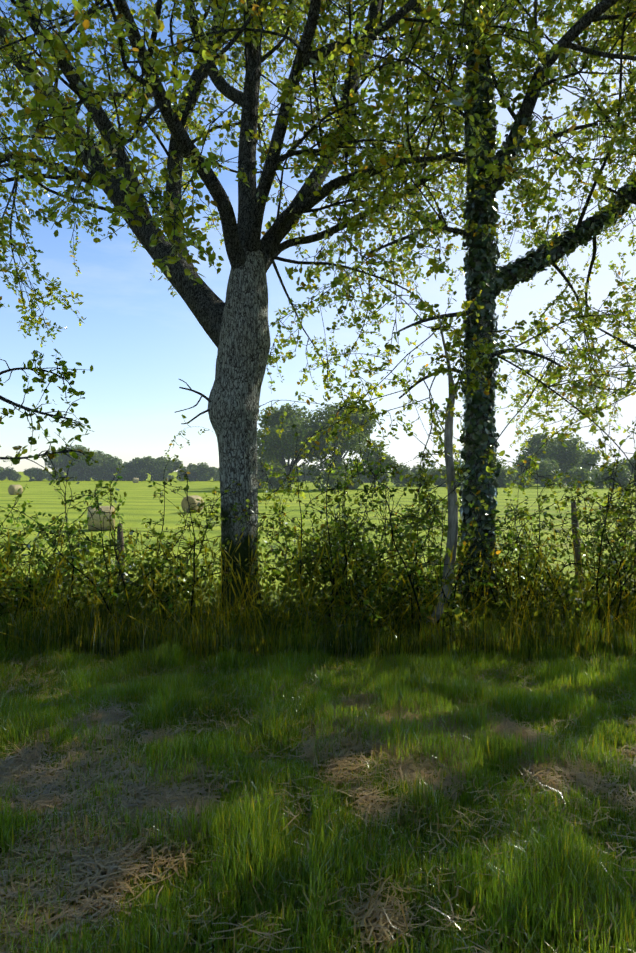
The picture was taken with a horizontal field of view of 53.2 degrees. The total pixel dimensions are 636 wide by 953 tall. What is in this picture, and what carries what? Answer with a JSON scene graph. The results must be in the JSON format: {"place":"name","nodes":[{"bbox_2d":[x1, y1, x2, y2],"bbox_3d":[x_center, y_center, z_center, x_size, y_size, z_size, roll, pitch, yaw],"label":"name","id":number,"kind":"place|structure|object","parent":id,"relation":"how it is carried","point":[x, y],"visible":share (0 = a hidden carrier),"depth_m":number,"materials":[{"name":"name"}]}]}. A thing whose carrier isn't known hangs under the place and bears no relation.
{"place":"outdoors","nodes":[
{"label":"outdoors","id":0,"kind":"place"},
{"bbox_2d":[0,610,635,952],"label":"verge grass","id":1,"kind":"structure","parent":0,"point":[178,693],"depth_m":3.02,"materials":[{"name":"green plant"}]},
{"bbox_2d":[0,472,635,952],"bbox_3d":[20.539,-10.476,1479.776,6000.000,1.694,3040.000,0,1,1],"label":"ground","id":2,"kind":"structure","parent":0,"point":[136,508],"depth_m":41.30,"materials":[{"name":"green plant"}]},
{"bbox_2d":[8,485,22,494],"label":"hay bale","id":3,"kind":"object","parent":2,"relation":"on","point":[12,489],"visible":0.92,"depth_m":79.03},
{"bbox_2d":[87,505,114,529],"bbox_3d":[-10.615,2.030,31.141,1.289,1.335,1.377,0,1,-13],"label":"hay bale","id":4,"kind":"object","parent":2,"relation":"on","point":[97,524],"visible":0.71,"depth_m":30.64},
{"bbox_2d":[117,523,125,587],"bbox_3d":[-2.651,1.234,8.605,0.128,1.220,0.102,0,1,1],"label":"fence post","id":5,"kind":"object","parent":2,"relation":"on","point":[120,536],"visible":0.31,"depth_m":8.57,"materials":[{"name":"brown wood"}]},
{"bbox_2d":[107,505,633,568],"bbox_3d":[0.434,0.811,8.563,12.698,0.859,0.207,0,1,1],"label":"fence wire","id":6,"kind":"object","parent":5,"relation":"attached to","point":[380,544],"visible":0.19,"depth_m":8.52,"materials":[{"name":"grey metal"}]},
{"bbox_2d":[133,478,138,482],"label":"hay bale","id":7,"kind":"object","parent":2,"relation":"on","point":[135,480],"visible":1,"depth_m":150.10},
{"bbox_2d":[181,495,203,512],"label":"hay bale","id":8,"kind":"object","parent":2,"relation":"on","point":[191,500],"visible":0.67,"depth_m":43.58},
{"bbox_2d":[0,0,635,618],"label":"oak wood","id":9,"kind":"object","parent":2,"relation":"on","point":[236,326],"visible":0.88,"depth_m":6.43,"materials":[{"name":"green plant"}]},
{"bbox_2d":[0,349,98,491],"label":"hazel branch wood","id":10,"kind":"object","parent":9,"relation":"attached to","point":[57,416],"visible":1,"depth_m":4.29,"materials":[{"name":"green plant"}]},
{"bbox_2d":[0,649,635,952],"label":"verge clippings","id":11,"kind":"object","parent":2,"relation":"on","point":[115,882],"visible":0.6,"depth_m":2.97,"materials":[{"name":"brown plant"}]},
{"bbox_2d":[0,414,635,647],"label":"hedge","id":12,"kind":"object","parent":2,"relation":"on","point":[335,534],"visible":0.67,"depth_m":6.24,"materials":[{"name":"green plant"}]},
{"bbox_2d":[0,528,635,660],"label":"grass","id":13,"kind":"structure","parent":2,"relation":"on","point":[79,630],"depth_m":5.62,"materials":[{"name":"green plant"}]},
{"bbox_2d":[0,402,635,490],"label":"trees","id":14,"kind":"object","parent":2,"relation":"on","point":[275,445],"depth_m":103.25,"materials":[{"name":"green plant"}]},
{"bbox_2d":[170,0,635,646],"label":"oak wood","id":15,"kind":"object","parent":2,"relation":"on","point":[486,282],"visible":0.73,"depth_m":6.77,"materials":[{"name":"green plant"}]},
{"bbox_2d":[424,315,458,626],"bbox_3d":[1.130,0.019,6.124,0.526,3.267,0.203,0,1,-21],"label":"trunk","id":16,"kind":"object","parent":2,"relation":"on","point":[452,536],"visible":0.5,"depth_m":6.12,"materials":[{"name":"grey wood"}]},
{"bbox_2d":[391,0,635,511],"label":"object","id":17,"kind":"object","parent":2,"relation":"on","point":[619,341],"visible":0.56,"depth_m":8.63,"materials":[{"name":"green plant"}]},
{"bbox_2d":[571,501,583,588],"bbox_3d":[3.492,1.075,8.518,0.200,1.542,0.096,0,1,1],"label":"fence post","id":18,"kind":"object","parent":2,"relation":"on","point":[576,525],"visible":0.25,"depth_m":8.48,"materials":[{"name":"brown wood"}]},
{"bbox_2d":[0,0,635,471],"label":"sky","id":19,"kind":"structure","parent":0,"point":[138,339],"materials":[{"name":"blue"}]}
]}

